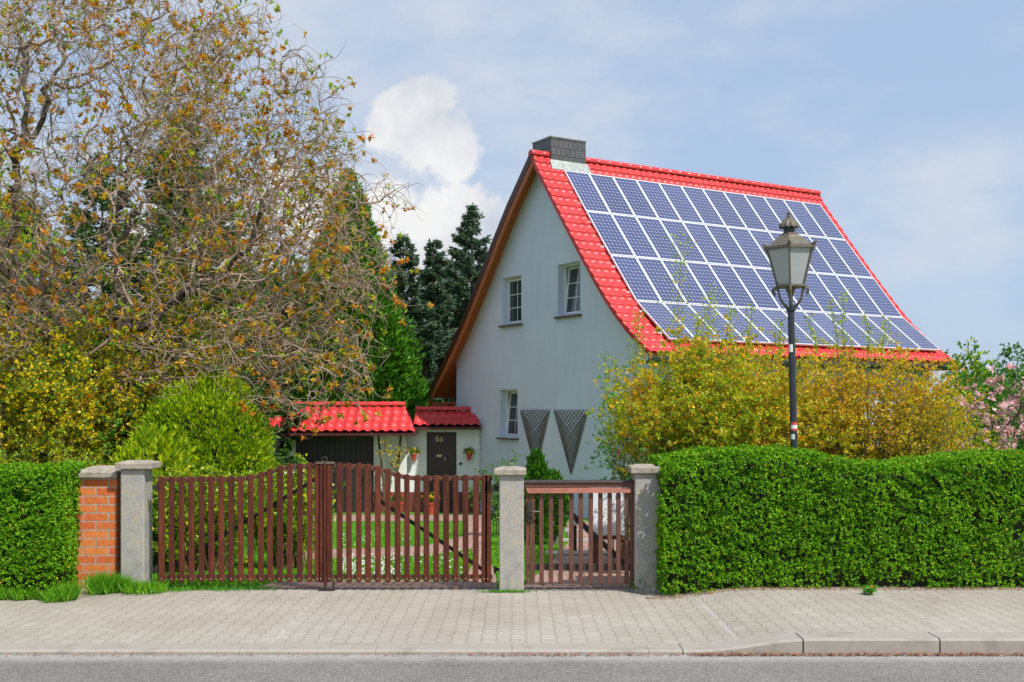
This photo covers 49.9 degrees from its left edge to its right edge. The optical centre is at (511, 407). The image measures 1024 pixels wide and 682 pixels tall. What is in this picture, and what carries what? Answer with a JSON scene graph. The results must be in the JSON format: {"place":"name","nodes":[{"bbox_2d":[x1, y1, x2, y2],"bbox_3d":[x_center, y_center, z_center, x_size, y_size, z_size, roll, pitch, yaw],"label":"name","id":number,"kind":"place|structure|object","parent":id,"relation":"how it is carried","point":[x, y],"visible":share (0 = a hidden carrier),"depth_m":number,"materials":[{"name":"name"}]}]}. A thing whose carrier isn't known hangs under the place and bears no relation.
{"place":"outdoors","nodes":[
{"label":"outdoors","id":0,"kind":"place"},
{"bbox_2d":[0,569,170,602],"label":"grass","id":1,"kind":"structure","parent":0,"point":[106,584],"depth_m":10.41,"materials":[{"name":"green plant"}]},
{"bbox_2d":[262,580,496,587],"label":"driveway","id":2,"kind":"structure","parent":0,"point":[400,584],"depth_m":11.10,"materials":[{"name":"grey concrete"}]},
{"bbox_2d":[295,536,470,558],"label":"path","id":3,"kind":"structure","parent":0,"point":[411,549],"depth_m":16.05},
{"bbox_2d":[304,515,481,520],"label":"path","id":4,"kind":"structure","parent":0,"point":[470,517],"depth_m":28.52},
{"bbox_2d":[69,509,795,633],"bbox_3d":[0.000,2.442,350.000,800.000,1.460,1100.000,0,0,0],"label":"ground","id":5,"kind":"structure","parent":0,"point":[480,513],"depth_m":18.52,"materials":[{"name":"green plant"}]},
{"bbox_2d":[0,130,57,392],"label":"garden tree","id":6,"kind":"object","parent":5,"relation":"on","point":[25,239],"visible":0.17,"depth_m":23.97,"materials":[{"name":"green plant"}]},
{"bbox_2d":[0,459,86,598],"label":"hedge","id":7,"kind":"object","parent":5,"relation":"on","point":[39,545],"visible":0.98,"depth_m":10.23,"materials":[{"name":"green plant"}]},
{"bbox_2d":[0,419,98,495],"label":"dark shrub","id":8,"kind":"object","parent":5,"relation":"on","point":[35,445],"visible":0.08,"depth_m":12.33,"materials":[{"name":"green plant"}]},
{"bbox_2d":[0,186,107,456],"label":"spruce tree","id":9,"kind":"object","parent":5,"relation":"on","point":[27,232],"visible":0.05,"depth_m":29.77,"materials":[{"name":"green plant"}]},
{"bbox_2d":[0,303,165,554],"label":"yellow shrub","id":10,"kind":"object","parent":5,"relation":"on","point":[39,403],"visible":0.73,"depth_m":13.63,"materials":[{"name":"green plant"}]},
{"bbox_2d":[44,444,161,515],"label":"dark shrub","id":11,"kind":"object","parent":5,"relation":"on","point":[99,463],"visible":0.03,"depth_m":12.73,"materials":[{"name":"green plant"}]},
{"bbox_2d":[6,150,216,442],"bbox_3d":[-11.781,-2.232,32.188,7.659,10.599,8.744,0,0,0],"label":"spruce tree","id":12,"kind":"object","parent":5,"relation":"on","point":[91,231],"visible":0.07,"depth_m":31.75,"materials":[{"name":"green plant"}]},
{"bbox_2d":[5,229,266,556],"bbox_3d":[-4.980,-0.176,14.864,3.451,4.439,2.662,0,0,0],"label":"yellow shrub","id":13,"kind":"object","parent":5,"relation":"on","point":[125,358],"visible":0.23,"depth_m":14.71,"materials":[{"name":"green plant"}]},
{"bbox_2d":[108,422,206,564],"bbox_3d":[-4.235,1.058,13.181,1.222,1.813,1.250,0,0,0],"label":"golden cypress","id":14,"kind":"object","parent":5,"relation":"on","point":[167,455],"visible":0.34,"depth_m":12.96,"materials":[{"name":"green plant"}]},
{"bbox_2d":[127,365,279,561],"bbox_3d":[-3.875,0.733,13.909,1.912,2.551,1.900,0,0,0],"label":"golden cypress","id":15,"kind":"object","parent":5,"relation":"on","point":[217,434],"visible":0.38,"depth_m":13.46,"materials":[{"name":"green plant"}]},
{"bbox_2d":[152,455,265,573],"bbox_3d":[-3.499,1.212,12.379,1.513,1.362,1.250,0,0,0],"label":"variegated shrub","id":16,"kind":"object","parent":5,"relation":"on","point":[179,472],"visible":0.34,"depth_m":12.22,"materials":[{"name":"green plant"}]},
{"bbox_2d":[92,106,333,481],"bbox_3d":[-8.971,-2.646,30.549,6.761,11.182,6.874,0,0,-40],"label":"spruce tree","id":17,"kind":"object","parent":5,"relation":"on","point":[292,459],"visible":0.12,"depth_m":29.81,"materials":[{"name":"green plant"}]},
{"bbox_2d":[0,0,433,448],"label":"old tree","id":18,"kind":"object","parent":5,"relation":"on","point":[35,292],"visible":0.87,"depth_m":14.48,"materials":[{"name":"brown plant"}]},
{"bbox_2d":[196,262,262,371],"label":"light green tree","id":19,"kind":"object","parent":5,"relation":"on","point":[204,311],"depth_m":39.45,"materials":[{"name":"green plant"}]},
{"bbox_2d":[243,252,304,387],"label":"thuja tree","id":20,"kind":"object","parent":5,"relation":"on","point":[298,273],"visible":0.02,"depth_m":37.74,"materials":[{"name":"green plant"}]},
{"bbox_2d":[233,266,345,474],"bbox_3d":[-7.570,-0.727,34.247,5.484,7.773,5.338,0,0,0],"label":"spruce tree","id":21,"kind":"object","parent":5,"relation":"on","point":[285,448],"visible":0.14,"depth_m":33.47,"materials":[{"name":"green plant"}]},
{"bbox_2d":[235,453,345,570],"bbox_3d":[-2.676,1.216,12.927,1.414,1.401,1.084,0,0,0],"label":"variegated shrub","id":22,"kind":"object","parent":5,"relation":"on","point":[285,519],"visible":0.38,"depth_m":12.77,"materials":[{"name":"green plant"}]},
{"bbox_2d":[277,167,435,508],"bbox_3d":[-5.339,-2.302,36.014,6.702,11.221,5.704,0,0,0],"label":"thuja tree","id":23,"kind":"object","parent":5,"relation":"on","point":[415,382],"visible":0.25,"depth_m":34.82,"materials":[{"name":"green plant"}]},
{"bbox_2d":[253,401,480,512],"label":"outbuilding","id":24,"kind":"structure","parent":5,"relation":"on","point":[442,439],"depth_m":32.86,"materials":[{"name":"white plaster"},{"name":"red tile"}]},
{"bbox_2d":[296,436,372,512],"bbox_3d":[-5.278,1.946,32.710,2.293,2.431,0.080,0,0,0],"label":"garage door","id":25,"kind":"structure","parent":24,"relation":"in","point":[317,447],"depth_m":32.70,"materials":[{"name":"wood"}]},
{"bbox_2d":[407,447,420,459],"bbox_3d":[-2.928,1.366,33.000,0.429,0.418,0.408,0,0,0],"label":"hanging flower pot","id":26,"kind":"object","parent":24,"relation":"attached to","point":[412,451],"visible":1,"depth_m":32.95,"materials":[{"name":"ceramic"}]},
{"bbox_2d":[427,432,455,511],"bbox_3d":[-2.123,1.944,33.169,0.890,2.395,0.059,0,0,0],"label":"front door","id":27,"kind":"structure","parent":24,"relation":"in","point":[441,446],"depth_m":33.16,"materials":[{"name":"wood"}]},
{"bbox_2d":[462,447,474,459],"bbox_3d":[-1.286,1.362,33.015,0.384,0.427,0.422,0,0,34],"label":"hanging flower pot","id":28,"kind":"object","parent":24,"relation":"attached to","point":[469,450],"visible":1,"depth_m":32.95,"materials":[{"name":"ceramic"}]},
{"bbox_2d":[376,438,408,511],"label":"tree","id":29,"kind":"object","parent":5,"relation":"on","point":[391,452],"visible":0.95,"depth_m":32.29,"materials":[{"name":"plant"}]},
{"bbox_2d":[391,491,403,513],"bbox_3d":[-3.248,2.691,31.194,0.495,0.656,0.549,0,0,37],"label":"garden pot","id":30,"kind":"object","parent":5,"relation":"on","point":[393,500],"visible":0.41,"depth_m":31.15,"materials":[{"name":"orange plant"}]},
{"bbox_2d":[375,282,425,415],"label":"thuja tree","id":31,"kind":"object","parent":5,"relation":"on","point":[401,399],"visible":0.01,"depth_m":35.74,"materials":[{"name":"green plant"}]},
{"bbox_2d":[343,531,462,573],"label":"daisies","id":32,"kind":"object","parent":5,"relation":"on","point":[382,569],"visible":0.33,"depth_m":13.00,"materials":[{"name":"white plant"}]},
{"bbox_2d":[388,233,455,410],"bbox_3d":[-3.931,-1.646,39.692,4.911,9.612,5.637,0,0,0],"label":"spruce tree","id":33,"kind":"object","parent":5,"relation":"on","point":[423,327],"visible":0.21,"depth_m":39.85,"materials":[{"name":"green plant"}]},
{"bbox_2d":[421,492,440,513],"bbox_3d":[-2.299,2.689,31.183,0.543,0.661,0.496,0,0,-27],"label":"garden pot","id":34,"kind":"object","parent":5,"relation":"on","point":[431,499],"visible":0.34,"depth_m":31.09,"materials":[{"name":"orange ceramic"}]},
{"bbox_2d":[415,237,457,410],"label":"spruce tree","id":35,"kind":"object","parent":5,"relation":"on","point":[431,274],"visible":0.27,"depth_m":41.65,"materials":[{"name":"green plant"}]},
{"bbox_2d":[421,257,467,374],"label":"spruce tree","id":36,"kind":"object","parent":5,"relation":"on","point":[451,267],"visible":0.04,"depth_m":46.80,"materials":[{"name":"green plant"}]},
{"bbox_2d":[430,202,491,410],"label":"spruce tree","id":37,"kind":"object","parent":5,"relation":"on","point":[469,268],"visible":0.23,"depth_m":43.73,"materials":[{"name":"green plant"}]},
{"bbox_2d":[468,450,521,535],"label":"dark shrub","id":38,"kind":"object","parent":5,"relation":"on","point":[495,500],"visible":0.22,"depth_m":19.92,"materials":[{"name":"green plant"}]},
{"bbox_2d":[524,446,553,545],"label":"dwarf conifer","id":39,"kind":"object","parent":5,"relation":"on","point":[536,467],"visible":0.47,"depth_m":16.90,"materials":[{"name":"green plant"}]},
{"bbox_2d":[546,467,568,545],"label":"dwarf conifer","id":40,"kind":"object","parent":5,"relation":"on","point":[554,474],"visible":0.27,"depth_m":17.22,"materials":[{"name":"green plant"}]},
{"bbox_2d":[595,351,626,562],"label":"tall shoots","id":41,"kind":"object","parent":5,"relation":"on","point":[618,396],"visible":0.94,"depth_m":12.90,"materials":[{"name":"green plant"}]},
{"bbox_2d":[584,341,682,557],"bbox_3d":[1.854,0.562,14.560,1.827,2.921,1.710,0,0,0],"label":"green shrub","id":42,"kind":"object","parent":5,"relation":"on","point":[607,458],"visible":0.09,"depth_m":14.55,"materials":[{"name":"green plant"}]},
{"bbox_2d":[612,415,674,515],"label":"quince shrub","id":43,"kind":"object","parent":5,"relation":"on","point":[643,450],"visible":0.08,"depth_m":12.61,"materials":[{"name":"green plant"}]},
{"bbox_2d":[627,229,756,463],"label":"tall shoots","id":44,"kind":"object","parent":5,"relation":"on","point":[698,315],"visible":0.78,"depth_m":13.49,"materials":[{"name":"green plant"}]},
{"bbox_2d":[427,135,960,519],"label":"house","id":45,"kind":"structure","parent":5,"relation":"on","point":[575,269],"depth_m":30.39,"materials":[{"name":"white paint"}]},
{"bbox_2d":[496,390,518,439],"bbox_3d":[0.020,0.203,31.861,0.470,1.445,1.140,0,0,-31],"label":"window","id":46,"kind":"structure","parent":45,"relation":"in","point":[512,403],"depth_m":32.12,"materials":[{"name":"white glass"}]},
{"bbox_2d":[498,277,522,327],"bbox_3d":[0.060,-3.047,31.688,0.360,1.425,1.220,0,0,-31],"label":"window","id":47,"kind":"structure","parent":45,"relation":"in","point":[514,284],"depth_m":31.89,"materials":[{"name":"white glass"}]},
{"bbox_2d":[520,409,549,452],"bbox_3d":[0.628,0.885,30.541,0.030,1.684,1.517,0,0,-31],"label":"wall trellis","id":48,"kind":"object","parent":45,"relation":"attached to","point":[530,438],"depth_m":30.53,"materials":[{"name":"grey metal"}]},
{"bbox_2d":[553,262,581,318],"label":"window","id":49,"kind":"structure","parent":45,"relation":"in","point":[572,287],"depth_m":29.45,"materials":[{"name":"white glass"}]},
{"bbox_2d":[554,409,587,473],"bbox_3d":[1.538,0.895,29.029,0.029,1.704,1.567,0,0,-31],"label":"wall trellis","id":50,"kind":"object","parent":45,"relation":"attached to","point":[564,441],"depth_m":29.00,"materials":[{"name":"grey metal"}]},
{"bbox_2d":[585,312,825,498],"bbox_3d":[2.287,0.381,13.103,2.876,3.017,2.574,0,0,0],"label":"flowering shrub","id":51,"kind":"object","parent":5,"relation":"on","point":[689,427],"visible":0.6,"depth_m":12.81,"materials":[{"name":"yellow plant"}]},
{"bbox_2d":[660,327,870,466],"bbox_3d":[3.092,0.450,13.816,2.871,2.962,2.494,0,0,0],"label":"flowering shrub","id":52,"kind":"object","parent":5,"relation":"on","point":[812,439],"visible":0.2,"depth_m":13.31,"materials":[{"name":"yellow plant"}]},
{"bbox_2d":[773,289,890,471],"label":"tall shoots","id":53,"kind":"object","parent":5,"relation":"on","point":[837,334],"visible":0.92,"depth_m":14.10,"materials":[{"name":"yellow plant"}]},
{"bbox_2d":[646,443,1023,595],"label":"hedge","id":54,"kind":"object","parent":5,"relation":"on","point":[751,516],"visible":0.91,"depth_m":10.33,"materials":[{"name":"green plant"}]},
{"bbox_2d":[757,327,983,470],"bbox_3d":[4.508,0.445,14.143,2.979,3.044,2.555,0,0,0],"label":"flowering shrub","id":55,"kind":"object","parent":5,"relation":"on","point":[857,415],"visible":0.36,"depth_m":13.76,"materials":[{"name":"yellow plant"}]},
{"bbox_2d":[854,350,1006,466],"bbox_3d":[4.987,0.596,13.398,1.862,2.607,1.574,0,0,0],"label":"flowering shrub","id":56,"kind":"object","parent":5,"relation":"on","point":[910,443],"visible":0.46,"depth_m":13.28,"materials":[{"name":"yellow plant"}]},
{"bbox_2d":[923,373,996,451],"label":"garden tree","id":57,"kind":"object","parent":5,"relation":"on","point":[979,424],"visible":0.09,"depth_m":21.82,"materials":[{"name":"green plant"}]},
{"bbox_2d":[928,336,1018,446],"bbox_3d":[12.444,0.640,29.909,2.590,5.228,2.328,0,0,0],"label":"garden tree","id":58,"kind":"object","parent":5,"relation":"on","point":[973,367],"visible":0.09,"depth_m":30.03,"materials":[{"name":"green plant"}]},
{"bbox_2d":[930,366,1023,449],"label":"garden tree","id":59,"kind":"object","parent":5,"relation":"on","point":[998,399],"visible":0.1,"depth_m":23.73,"materials":[{"name":"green plant"}]},
{"bbox_2d":[954,363,1023,450],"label":"magnolia tree","id":60,"kind":"object","parent":5,"relation":"on","point":[1012,403],"visible":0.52,"depth_m":15.47,"materials":[{"name":"pink plant"}]},
{"bbox_2d":[985,368,1023,439],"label":"garden tree","id":61,"kind":"object","parent":5,"relation":"on","point":[1009,373],"depth_m":27.48,"materials":[{"name":"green plant"}]},
{"bbox_2d":[988,342,1023,398],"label":"garden tree","id":62,"kind":"object","parent":5,"relation":"on","point":[1007,354],"visible":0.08,"depth_m":37.93,"materials":[{"name":"green plant"}]},
{"bbox_2d":[468,521,495,579],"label":"path","id":63,"kind":"structure","parent":0,"point":[470,531],"depth_m":17.80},
{"bbox_2d":[0,586,1023,643],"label":"pavement","id":64,"kind":"structure","parent":0,"point":[403,615],"depth_m":9.29,"materials":[{"name":"grey concrete"}]},
{"bbox_2d":[73,465,120,588],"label":"brick pillar","id":65,"kind":"structure","parent":64,"relation":"on","point":[99,537],"depth_m":10.78,"materials":[{"name":"brick"}]},
{"bbox_2d":[115,460,160,583],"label":"gate pillar","id":66,"kind":"structure","parent":64,"relation":"on","point":[136,519],"depth_m":10.68,"materials":[{"name":"concrete"}]},
{"bbox_2d":[164,583,279,592],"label":"grass","id":67,"kind":"structure","parent":64,"relation":"on","point":[185,588],"depth_m":10.72,"materials":[{"name":"green plant"}]},
{"bbox_2d":[152,463,323,582],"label":"wooden gate","id":68,"kind":"structure","parent":64,"relation":"on","point":[251,576],"depth_m":10.69,"materials":[{"name":"brown wood"}]},
{"bbox_2d":[315,457,498,590],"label":"wooden gate","id":69,"kind":"structure","parent":64,"relation":"on","point":[485,576],"depth_m":10.69,"materials":[{"name":"brown wood"}]},
{"bbox_2d":[494,466,526,590],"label":"gate pillar","id":70,"kind":"structure","parent":64,"relation":"on","point":[511,527],"depth_m":10.62,"materials":[{"name":"concrete"}]},
{"bbox_2d":[627,579,645,589],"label":"leafy weed","id":71,"kind":"object","parent":64,"relation":"on","point":[633,587],"visible":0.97,"depth_m":10.58,"materials":[{"name":"green plant"}]},
{"bbox_2d":[628,464,660,592],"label":"gate pillar","id":72,"kind":"structure","parent":64,"relation":"on","point":[646,486],"depth_m":10.58,"materials":[{"name":"concrete"}]},
{"bbox_2d":[524,480,633,585],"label":"garden gate","id":73,"kind":"structure","parent":72,"relation":"attached to","point":[581,487],"depth_m":10.65,"materials":[{"name":"brown wood"}]},
{"bbox_2d":[762,210,816,461],"bbox_3d":[2.744,-0.099,10.750,0.579,3.658,0.580,-1,0,0],"label":"street lamp","id":74,"kind":"object","parent":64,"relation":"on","point":[789,250],"visible":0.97,"depth_m":10.67,"materials":[{"name":"grey metal"}]},
{"bbox_2d":[646,586,1023,598],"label":"leaf litter","id":75,"kind":"object","parent":64,"relation":"on","point":[707,592],"visible":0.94,"depth_m":10.24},
{"bbox_2d":[861,585,877,594],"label":"dandelion","id":76,"kind":"object","parent":64,"relation":"on","point":[870,589],"visible":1,"depth_m":9.96,"materials":[{"name":"green plant"}]},
{"bbox_2d":[0,654,1023,681],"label":"road","id":77,"kind":"structure","parent":0,"point":[495,668],"depth_m":7.64,"materials":[{"name":"grey asphalt"}]},
{"bbox_2d":[0,632,1023,654],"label":"kerb","id":78,"kind":"structure","parent":77,"relation":"on","point":[1012,643],"depth_m":8.07,"materials":[{"name":"grey concrete"}]},
{"bbox_2d":[7,650,1023,656],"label":"leaf litter","id":79,"kind":"object","parent":77,"relation":"on","point":[866,653],"visible":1,"depth_m":8.02,"materials":[{"name":"brown plant"}]},
{"bbox_2d":[0,0,1023,397],"label":"sky","id":80,"kind":"structure","parent":0,"point":[906,117],"materials":[{"name":"blue"}]},
{"bbox_2d":[476,589,549,592],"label":"grass","id":81,"kind":"structure","parent":0,"point":[507,591],"depth_m":10.58,"materials":[{"name":"green plant"}]},
{"bbox_2d":[524,522,631,587],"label":"path","id":82,"kind":"structure","parent":0,"point":[576,584],"depth_m":11.70,"materials":[{"name":"grey concrete"}]},
{"bbox_2d":[574,521,577,550],"bbox_3d":[0.883,1.788,15.500,0.100,0.536,0.100,0,0,0],"label":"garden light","id":83,"kind":"object","parent":82,"relation":"on","point":[575,536],"visible":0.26,"depth_m":15.47,"materials":[{"name":"metal"}]},
{"bbox_2d":[545,529,629,556],"bbox_3d":[1.373,2.252,18.324,1.276,0.521,6.725,0,0,5],"label":"path edging","id":84,"kind":"object","parent":82,"relation":"on","point":[566,553],"visible":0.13,"depth_m":15.23,"materials":[{"name":"grey concrete"}]},
{"bbox_2d":[593,493,623,570],"bbox_3d":[1.118,1.398,12.800,0.440,0.960,0.440,0,0,0],"label":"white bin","id":85,"kind":"object","parent":82,"relation":"on","point":[595,525],"visible":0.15,"depth_m":12.60,"materials":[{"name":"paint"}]},
{"bbox_2d":[991,435,1017,462],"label":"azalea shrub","id":86,"kind":"object","parent":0,"point":[1008,440],"visible":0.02,"depth_m":12.35,"materials":[{"name":"green plant"}]}
]}

